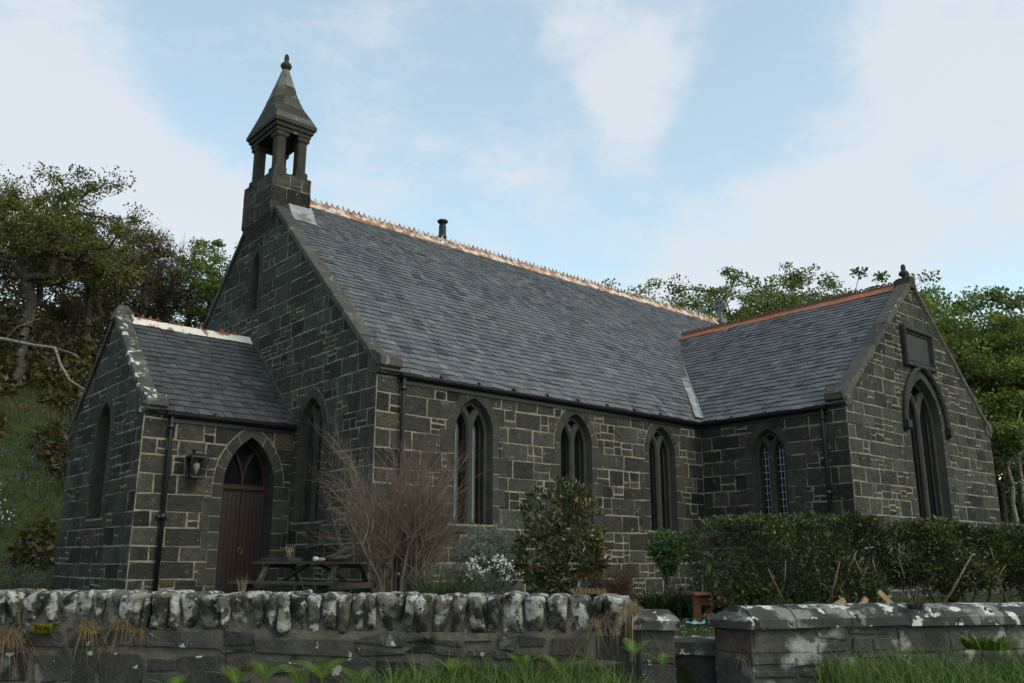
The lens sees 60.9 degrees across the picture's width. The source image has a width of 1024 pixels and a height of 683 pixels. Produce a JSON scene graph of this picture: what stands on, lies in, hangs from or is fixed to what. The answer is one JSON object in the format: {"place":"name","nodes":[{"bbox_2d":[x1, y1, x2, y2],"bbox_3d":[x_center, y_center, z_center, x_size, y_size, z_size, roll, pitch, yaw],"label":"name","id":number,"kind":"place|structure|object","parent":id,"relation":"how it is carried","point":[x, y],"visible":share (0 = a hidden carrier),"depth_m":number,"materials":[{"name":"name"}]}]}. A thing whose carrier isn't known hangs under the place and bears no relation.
{"place":"outdoors","nodes":[
{"label":"outdoors","id":0,"kind":"place"},
{"bbox_2d":[0,330,1023,682],"bbox_3d":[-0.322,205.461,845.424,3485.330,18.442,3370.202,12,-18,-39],"label":"ground","id":1,"kind":"structure","parent":0,"point":[682,674],"depth_m":29.26,"materials":[{"name":"green plant"}]},
{"bbox_2d":[0,468,25,560],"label":"hawthorn bush","id":2,"kind":"object","parent":1,"relation":"on","point":[5,514],"visible":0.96,"depth_m":27.32,"materials":[{"name":"green plant"}]},
{"bbox_2d":[0,178,74,276],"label":"oak tree","id":3,"kind":"object","parent":1,"relation":"on","point":[1,249],"visible":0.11,"depth_m":43.83,"materials":[{"name":"green plant"}]},
{"bbox_2d":[0,332,86,584],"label":"bluebells","id":4,"kind":"object","parent":1,"relation":"on","point":[44,579],"visible":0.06,"depth_m":28.67,"materials":[{"name":"plant"}]},
{"bbox_2d":[0,323,101,589],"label":"bank grass","id":5,"kind":"structure","parent":1,"relation":"on","point":[34,585],"depth_m":30.55,"materials":[{"name":"green plant"}]},
{"bbox_2d":[37,294,79,342],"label":"sapling","id":6,"kind":"object","parent":1,"relation":"on","point":[63,313],"visible":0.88,"depth_m":42.45,"materials":[{"name":"green plant"}]},
{"bbox_2d":[0,244,123,328],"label":"oak tree","id":7,"kind":"object","parent":1,"relation":"on","point":[5,277],"visible":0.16,"depth_m":48.00,"materials":[{"name":"green plant"}]},
{"bbox_2d":[66,294,95,335],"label":"sapling","id":8,"kind":"object","parent":1,"relation":"on","point":[80,311],"visible":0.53,"depth_m":45.56,"materials":[{"name":"green plant"}]},
{"bbox_2d":[0,161,163,389],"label":"oak tree","id":9,"kind":"object","parent":1,"relation":"on","point":[41,235],"visible":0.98,"depth_m":36.39,"materials":[{"name":"green plant"}]},
{"bbox_2d":[0,273,205,567],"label":"scrub","id":10,"kind":"object","parent":1,"relation":"on","point":[11,309],"visible":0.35,"depth_m":36.82,"materials":[{"name":"green plant"}]},
{"bbox_2d":[4,194,202,352],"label":"oak tree","id":11,"kind":"object","parent":1,"relation":"on","point":[90,320],"visible":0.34,"depth_m":40.80,"materials":[{"name":"green plant"}]},
{"bbox_2d":[82,289,129,332],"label":"sapling","id":12,"kind":"object","parent":1,"relation":"on","point":[111,307],"visible":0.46,"depth_m":44.49,"materials":[{"name":"green plant"}]},
{"bbox_2d":[50,246,190,334],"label":"oak tree","id":13,"kind":"object","parent":1,"relation":"on","point":[115,292],"visible":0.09,"depth_m":49.63,"materials":[{"name":"green plant"}]},
{"bbox_2d":[105,286,175,328],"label":"holly tree","id":14,"kind":"object","parent":1,"relation":"on","point":[127,301],"visible":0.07,"depth_m":52.34,"materials":[{"name":"green plant"}]},
{"bbox_2d":[97,216,196,317],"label":"bare tree","id":15,"kind":"object","parent":1,"relation":"on","point":[146,304],"visible":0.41,"depth_m":45.23,"materials":[{"name":"plant"}]},
{"bbox_2d":[128,243,182,312],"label":"bare tree","id":16,"kind":"object","parent":1,"relation":"on","point":[139,308],"visible":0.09,"depth_m":51.84,"materials":[{"name":"plant"}]},
{"bbox_2d":[136,297,182,323],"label":"sapling","id":17,"kind":"object","parent":1,"relation":"on","point":[159,312],"visible":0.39,"depth_m":48.58,"materials":[{"name":"green plant"}]},
{"bbox_2d":[148,674,188,682],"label":"fern","id":18,"kind":"object","parent":1,"relation":"on","point":[176,679],"visible":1,"depth_m":6.83,"materials":[{"name":"green plant"}]},
{"bbox_2d":[129,233,210,322],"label":"bare tree","id":19,"kind":"object","parent":1,"relation":"on","point":[165,307],"visible":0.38,"depth_m":48.09,"materials":[{"name":"plant"}]},
{"bbox_2d":[163,275,206,326],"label":"holly tree","id":20,"kind":"object","parent":1,"relation":"on","point":[202,306],"visible":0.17,"depth_m":53.30,"materials":[{"name":"green plant"}]},
{"bbox_2d":[170,305,205,327],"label":"holly tree","id":21,"kind":"object","parent":1,"relation":"on","point":[193,318],"visible":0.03,"depth_m":53.23,"materials":[{"name":"green plant"}]},
{"bbox_2d":[162,236,238,317],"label":"sycamore tree","id":22,"kind":"object","parent":1,"relation":"on","point":[207,288],"visible":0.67,"depth_m":46.34,"materials":[{"name":"green plant"}]},
{"bbox_2d":[206,663,257,682],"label":"fern","id":23,"kind":"object","parent":1,"relation":"on","point":[234,674],"visible":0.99,"depth_m":6.70,"materials":[{"name":"green plant"}]},
{"bbox_2d":[249,660,285,682],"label":"fern","id":24,"kind":"object","parent":1,"relation":"on","point":[266,673],"visible":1,"depth_m":6.64,"materials":[{"name":"green plant"}]},
{"bbox_2d":[280,664,327,682],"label":"fern","id":25,"kind":"object","parent":1,"relation":"on","point":[303,675],"visible":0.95,"depth_m":6.59,"materials":[{"name":"green plant"}]},
{"bbox_2d":[228,561,389,592],"bbox_3d":[-3.166,3.889,13.869,2.074,0.764,1.632,-8,-16,28],"label":"picnic table","id":26,"kind":"object","parent":1,"relation":"on","point":[331,583],"visible":0.81,"depth_m":13.73,"materials":[{"name":"grey wood"}]},
{"bbox_2d":[261,558,301,560],"bbox_3d":[-3.747,3.539,14.152,0.580,0.056,0.320,-8,-16,28],"label":"tray","id":27,"kind":"object","parent":26,"relation":"on","point":[281,559],"visible":0.94,"depth_m":14.01,"materials":[{"name":"grey wood"}]},
{"bbox_2d":[285,546,293,557],"bbox_3d":[-3.606,3.420,14.101,0.126,0.214,0.124,-4,-15,17],"label":"stick pot","id":28,"kind":"object","parent":27,"relation":"on","point":[288,554],"visible":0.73,"depth_m":14.08,"materials":[{"name":"wicker"}]},
{"bbox_2d":[325,546,354,560],"bbox_3d":[-2.706,3.323,13.661,0.546,0.238,0.165,-6,-15,23],"label":"driftwood","id":29,"kind":"object","parent":26,"relation":"on","point":[341,556],"visible":0.8,"depth_m":13.59,"materials":[{"name":"grey wood"}]},
{"bbox_2d":[0,588,636,682],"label":"boundary wall","id":30,"kind":"structure","parent":1,"relation":"on","point":[194,636],"depth_m":6.95,"materials":[{"name":"stone"}]},
{"bbox_2d":[0,617,43,681],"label":"grass tuft","id":31,"kind":"object","parent":30,"relation":"attached to","point":[14,640],"visible":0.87,"depth_m":7.23,"materials":[{"name":"plant"}]},
{"bbox_2d":[29,620,57,632],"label":"moss clump","id":32,"kind":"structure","parent":30,"relation":"attached to","point":[42,628],"depth_m":7.25,"materials":[{"name":"yellow plant"}]},
{"bbox_2d":[47,617,114,666],"bbox_3d":[-3.508,2.560,7.198,0.688,0.550,0.554,-5,-15,20],"label":"grass tuft","id":33,"kind":"object","parent":30,"relation":"attached to","point":[82,628],"visible":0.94,"depth_m":7.17,"materials":[{"name":"plant"}]},
{"bbox_2d":[85,615,143,678],"bbox_3d":[-3.251,2.510,7.157,0.585,0.524,0.597,12,-18,-39],"label":"grass tuft","id":34,"kind":"object","parent":30,"relation":"attached to","point":[117,626],"visible":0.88,"depth_m":7.13,"materials":[{"name":"plant"}]},
{"bbox_2d":[120,624,149,648],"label":"grass tuft","id":35,"kind":"object","parent":30,"relation":"attached to","point":[138,631],"visible":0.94,"depth_m":7.12,"materials":[{"name":"plant"}]},
{"bbox_2d":[236,575,246,591],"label":"grass tuft","id":36,"kind":"object","parent":30,"relation":"on","point":[243,589],"visible":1,"depth_m":7.21,"materials":[{"name":"plant"}]},
{"bbox_2d":[292,657,345,682],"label":"fern","id":37,"kind":"object","parent":30,"relation":"attached to","point":[324,671],"visible":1,"depth_m":6.56,"materials":[{"name":"green plant"}]},
{"bbox_2d":[419,636,434,643],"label":"wall sprig","id":38,"kind":"object","parent":30,"relation":"attached to","point":[423,640],"depth_m":6.71,"materials":[{"name":"green plant"}]},
{"bbox_2d":[568,586,605,593],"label":"grass tuft","id":39,"kind":"object","parent":30,"relation":"on","point":[598,591],"visible":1,"depth_m":6.79,"materials":[{"name":"plant"}]},
{"bbox_2d":[580,613,620,671],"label":"grass tuft","id":40,"kind":"object","parent":30,"relation":"attached to","point":[589,624],"visible":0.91,"depth_m":6.50,"materials":[{"name":"plant"}]},
{"bbox_2d":[581,598,677,675],"bbox_3d":[0.882,2.289,6.440,0.811,0.766,0.748,0,-14,2],"label":"grass tuft","id":41,"kind":"object","parent":30,"relation":"attached to","point":[626,607],"visible":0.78,"depth_m":6.49,"materials":[{"name":"plant"}]},
{"bbox_2d":[339,667,378,682],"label":"fern","id":42,"kind":"object","parent":1,"relation":"on","point":[351,672],"visible":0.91,"depth_m":6.51,"materials":[{"name":"green plant"}]},
{"bbox_2d":[285,412,500,591],"bbox_3d":[-1.649,2.227,12.045,3.146,3.074,2.792,12,-18,-39],"label":"bare shrub","id":43,"kind":"object","parent":1,"relation":"on","point":[416,549],"visible":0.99,"depth_m":11.76,"materials":[{"name":"brown plant"}]},
{"bbox_2d":[390,563,492,594],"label":"green border plant","id":44,"kind":"object","parent":1,"relation":"on","point":[442,588],"visible":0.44,"depth_m":11.30,"materials":[{"name":"green plant"}]},
{"bbox_2d":[435,658,469,677],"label":"fern","id":45,"kind":"object","parent":1,"relation":"on","point":[450,670],"visible":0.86,"depth_m":6.42,"materials":[{"name":"green plant"}]},
{"bbox_2d":[441,522,518,593],"bbox_3d":[-0.449,3.236,12.436,1.163,1.400,1.207,12,-18,-39],"label":"silver shrub","id":46,"kind":"object","parent":1,"relation":"on","point":[496,543],"visible":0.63,"depth_m":12.35,"materials":[{"name":"grey plant"}]},
{"bbox_2d":[466,554,523,594],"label":"white flower clump","id":47,"kind":"object","parent":1,"relation":"on","point":[500,574],"visible":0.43,"depth_m":10.74,"materials":[{"name":"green plant"}]},
{"bbox_2d":[51,54,1009,599],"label":"church","id":48,"kind":"structure","parent":1,"relation":"on","point":[643,416],"depth_m":18.83,"materials":[{"name":"stone"}]},
{"bbox_2d":[82,392,114,527],"bbox_3d":[-7.949,2.340,17.332,0.515,2.646,1.521,12,-18,-39],"label":"window","id":49,"kind":"structure","parent":48,"relation":"in","point":[94,494],"depth_m":17.44,"materials":[{"name":"stone"}]},
{"bbox_2d":[185,448,209,478],"bbox_3d":[-5.761,2.219,15.919,0.340,0.555,0.374,12,-18,-39],"label":"wall lantern","id":50,"kind":"object","parent":48,"relation":"attached to","point":[194,464],"depth_m":15.88,"materials":[{"name":"black metal"}]},
{"bbox_2d":[215,441,265,592],"bbox_3d":[-5.254,3.437,16.770,0.990,3.110,0.095,12,-18,-39],"label":"door","id":51,"kind":"structure","parent":48,"relation":"in","point":[244,485],"depth_m":16.81,"materials":[{"name":"red paint"}]},
{"bbox_2d":[244,245,265,312],"bbox_3d":[-5.786,-1.473,20.329,0.411,1.592,1.073,12,-18,-39],"label":"window","id":52,"kind":"structure","parent":48,"relation":"in","point":[256,287],"depth_m":20.32,"materials":[{"name":"stone"}]},
{"bbox_2d":[289,388,329,530],"bbox_3d":[-3.807,2.272,16.978,0.405,2.756,1.644,12,-18,-39],"label":"window","id":53,"kind":"structure","parent":48,"relation":"in","point":[305,500],"depth_m":17.05,"materials":[{"name":"stone"}]},
{"bbox_2d":[439,393,505,532],"bbox_3d":[-0.838,2.260,16.667,1.599,2.736,0.405,12,-18,-39],"label":"window","id":54,"kind":"structure","parent":48,"relation":"in","point":[474,423],"depth_m":16.74,"materials":[{"name":"stone"}]},
{"bbox_2d":[550,410,604,534],"bbox_3d":[1.257,2.708,18.427,1.599,2.736,0.405,12,-18,-39],"label":"window","id":55,"kind":"structure","parent":48,"relation":"in","point":[576,455],"depth_m":18.57,"materials":[{"name":"stone"}]},
{"bbox_2d":[640,423,686,537],"bbox_3d":[3.359,3.157,20.194,1.594,2.736,0.405,12,-18,-39],"label":"window","id":56,"kind":"structure","parent":48,"relation":"in","point":[663,508],"depth_m":20.26,"materials":[{"name":"stone"}]},
{"bbox_2d":[738,421,803,539],"bbox_3d":[5.939,3.131,19.789,0.405,2.655,1.609,12,-18,-39],"label":"window","id":57,"kind":"structure","parent":48,"relation":"in","point":[768,463],"depth_m":19.89,"materials":[{"name":"stone"}]},
{"bbox_2d":[903,370,960,562],"bbox_3d":[9.801,2.958,20.824,2.444,4.608,0.445,12,-18,-39],"label":"window","id":58,"kind":"structure","parent":48,"relation":"in","point":[931,481],"depth_m":21.16,"materials":[{"name":"stone"}]},
{"bbox_2d":[508,474,610,602],"bbox_3d":[0.662,2.869,12.264,1.469,1.973,1.489,0,-14,1],"label":"evergreen shrub","id":59,"kind":"object","parent":1,"relation":"on","point":[585,552],"visible":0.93,"depth_m":12.07,"materials":[{"name":"green plant"}]},
{"bbox_2d":[579,548,643,602],"bbox_3d":[1.357,3.266,11.788,0.934,1.024,0.854,12,-18,-39],"label":"russet bush","id":60,"kind":"object","parent":1,"relation":"on","point":[618,587],"visible":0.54,"depth_m":11.71,"materials":[{"name":"plant"}]},
{"bbox_2d":[631,609,679,682],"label":"gatepost","id":61,"kind":"object","parent":1,"relation":"on","point":[660,626],"visible":0.77,"depth_m":6.41,"materials":[{"name":"stone"}]},
{"bbox_2d":[648,652,675,669],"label":"fern","id":62,"kind":"object","parent":1,"relation":"on","point":[663,658],"visible":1,"depth_m":6.08,"materials":[{"name":"green plant"}]},
{"bbox_2d":[631,586,692,617],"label":"green border plant","id":63,"kind":"object","parent":1,"relation":"on","point":[676,605],"visible":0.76,"depth_m":11.85,"materials":[{"name":"green plant"}]},
{"bbox_2d":[645,527,687,596],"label":"clipped shrub","id":64,"kind":"object","parent":1,"relation":"on","point":[664,546],"visible":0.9,"depth_m":13.10,"materials":[{"name":"green plant"}]},
{"bbox_2d":[600,278,756,320],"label":"sycamore tree","id":65,"kind":"object","parent":1,"relation":"on","point":[646,291],"visible":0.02,"depth_m":47.20,"materials":[{"name":"green plant"}]},
{"bbox_2d":[656,576,718,595],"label":"green border plant","id":66,"kind":"object","parent":1,"relation":"on","point":[672,589],"visible":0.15,"depth_m":12.46,"materials":[{"name":"green plant"}]},
{"bbox_2d":[674,635,716,682],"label":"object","id":67,"kind":"object","parent":1,"relation":"on","point":[695,657],"visible":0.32,"depth_m":6.60,"materials":[{"name":"grey stone"}]},
{"bbox_2d":[686,620,704,625],"bbox_3d":[2.227,3.351,10.397,0.240,0.063,0.200,4,-15,-14],"label":"crumpled sheet","id":68,"kind":"object","parent":1,"relation":"on","point":[696,622],"visible":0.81,"depth_m":10.36,"materials":[{"name":"teal plastic"}]},
{"bbox_2d":[661,287,751,320],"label":"sycamore tree","id":69,"kind":"object","parent":1,"relation":"on","point":[692,306],"visible":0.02,"depth_m":49.09,"materials":[{"name":"green plant"}]},
{"bbox_2d":[673,562,742,617],"bbox_3d":[2.683,3.316,11.710,1.043,0.784,1.008,12,-18,-39],"label":"green border plant","id":70,"kind":"object","parent":1,"relation":"on","point":[714,610],"visible":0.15,"depth_m":11.67,"materials":[{"name":"green plant"}]},
{"bbox_2d":[681,591,763,621],"bbox_3d":[2.670,3.368,11.045,0.950,0.388,0.405,4,-15,-14],"label":"garden bench","id":71,"kind":"object","parent":1,"relation":"on","point":[698,601],"visible":0.47,"depth_m":10.92,"materials":[{"name":"brown wood"}]},
{"bbox_2d":[705,611,754,682],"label":"gatepost","id":72,"kind":"object","parent":1,"relation":"on","point":[733,636],"visible":0.6,"depth_m":6.37,"materials":[{"name":"stone"}]},
{"bbox_2d":[732,653,750,665],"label":"grass tuft","id":73,"kind":"object","parent":72,"relation":"attached to","point":[742,660],"visible":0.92,"depth_m":6.29,"materials":[{"name":"plant"}]},
{"bbox_2d":[645,265,831,320],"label":"sycamore tree","id":74,"kind":"object","parent":1,"relation":"on","point":[764,306],"visible":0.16,"depth_m":43.09,"materials":[{"name":"green plant"}]},
{"bbox_2d":[701,262,846,313],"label":"sycamore tree","id":75,"kind":"object","parent":1,"relation":"on","point":[809,280],"visible":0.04,"depth_m":50.17,"materials":[{"name":"green plant"}]},
{"bbox_2d":[833,597,845,603],"bbox_3d":[3.814,3.101,10.254,0.257,0.177,0.035,4,-15,-14],"label":"split wood","id":76,"kind":"object","parent":1,"relation":"on","point":[842,600],"visible":0.43,"depth_m":10.27,"materials":[{"name":"beige wood"}]},
{"bbox_2d":[672,509,1023,620],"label":"hedge","id":77,"kind":"object","parent":1,"relation":"on","point":[1008,552],"visible":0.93,"depth_m":11.04,"materials":[{"name":"green plant"}]},
{"bbox_2d":[860,596,868,602],"bbox_3d":[4.053,3.109,10.149,0.234,0.272,0.035,4,-15,-14],"label":"split wood","id":78,"kind":"object","parent":1,"relation":"on","point":[864,599],"visible":0.36,"depth_m":10.18,"materials":[{"name":"beige wood"}]},
{"bbox_2d":[745,263,988,387],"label":"sycamore tree","id":79,"kind":"object","parent":1,"relation":"on","point":[794,298],"visible":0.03,"depth_m":41.74,"materials":[{"name":"green plant"}]},
{"bbox_2d":[724,602,1023,682],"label":"boundary wall","id":80,"kind":"structure","parent":1,"relation":"on","point":[782,633],"depth_m":6.52,"materials":[{"name":"stone"}]},
{"bbox_2d":[904,597,924,609],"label":"wall sprig","id":81,"kind":"object","parent":80,"relation":"on","point":[911,605],"depth_m":6.59,"materials":[{"name":"plant"}]},
{"bbox_2d":[876,590,893,602],"bbox_3d":[4.458,3.089,10.258,0.348,0.330,0.035,4,-15,-14],"label":"split wood","id":82,"kind":"object","parent":1,"relation":"on","point":[883,596],"visible":0.43,"depth_m":10.24,"materials":[{"name":"beige wood"}]},
{"bbox_2d":[850,284,942,298],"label":"sycamore tree","id":83,"kind":"object","parent":1,"relation":"on","point":[928,289],"depth_m":48.01,"materials":[{"name":"green plant"}]},
{"bbox_2d":[920,285,1023,474],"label":"sycamore tree","id":84,"kind":"object","parent":1,"relation":"on","point":[1009,302],"visible":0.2,"depth_m":35.44,"materials":[{"name":"green plant"}]},
{"bbox_2d":[920,285,1023,449],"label":"sycamore tree","id":85,"kind":"object","parent":1,"relation":"on","point":[949,338],"visible":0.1,"depth_m":38.30,"materials":[{"name":"green plant"}]},
{"bbox_2d":[941,310,1023,527],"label":"sycamore tree","id":86,"kind":"object","parent":1,"relation":"on","point":[1002,484],"visible":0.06,"depth_m":40.15,"materials":[{"name":"green plant"}]},
{"bbox_2d":[950,327,1023,479],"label":"sycamore tree","id":87,"kind":"object","parent":1,"relation":"on","point":[1015,340],"visible":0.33,"depth_m":35.08,"materials":[{"name":"green plant"}]},
{"bbox_2d":[985,401,1023,507],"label":"tree","id":88,"kind":"object","parent":1,"relation":"on","point":[1011,422],"visible":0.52,"depth_m":31.85,"materials":[{"name":"green plant"}]},
{"bbox_2d":[990,415,1023,548],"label":"young tree","id":89,"kind":"object","parent":1,"relation":"on","point":[1010,455],"visible":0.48,"depth_m":32.82,"materials":[{"name":"green plant"}]},
{"bbox_2d":[997,446,1023,524],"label":"undergrowth","id":90,"kind":"object","parent":1,"relation":"on","point":[1018,504],"visible":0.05,"depth_m":41.14,"materials":[{"name":"green plant"}]},
{"bbox_2d":[0,0,1023,478],"label":"sky","id":91,"kind":"structure","parent":0,"point":[631,142],"materials":[{"name":"blue"}]},
{"bbox_2d":[638,608,714,636],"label":"lawn grass","id":92,"kind":"structure","parent":0,"point":[689,619],"depth_m":9.78,"materials":[{"name":"green plant"}]},
{"bbox_2d":[332,634,1023,682],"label":"verge grass","id":93,"kind":"structure","parent":0,"point":[944,671],"depth_m":6.00,"materials":[{"name":"green plant"}]},
{"bbox_2d":[507,654,543,669],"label":"fern","id":94,"kind":"object","parent":93,"relation":"on","point":[520,660],"visible":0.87,"depth_m":6.30,"materials":[{"name":"green plant"}]},
{"bbox_2d":[544,655,584,674],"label":"fern","id":95,"kind":"object","parent":93,"relation":"on","point":[546,657],"visible":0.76,"depth_m":6.27,"materials":[{"name":"green plant"}]},
{"bbox_2d":[622,639,649,659],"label":"fern","id":96,"kind":"object","parent":93,"relation":"on","point":[642,645],"visible":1,"depth_m":6.17,"materials":[{"name":"green plant"}]},
{"bbox_2d":[954,632,1019,650],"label":"leafy weed","id":97,"kind":"object","parent":93,"relation":"on","point":[985,643],"visible":0.99,"depth_m":5.96,"materials":[{"name":"green plant"}]}
]}

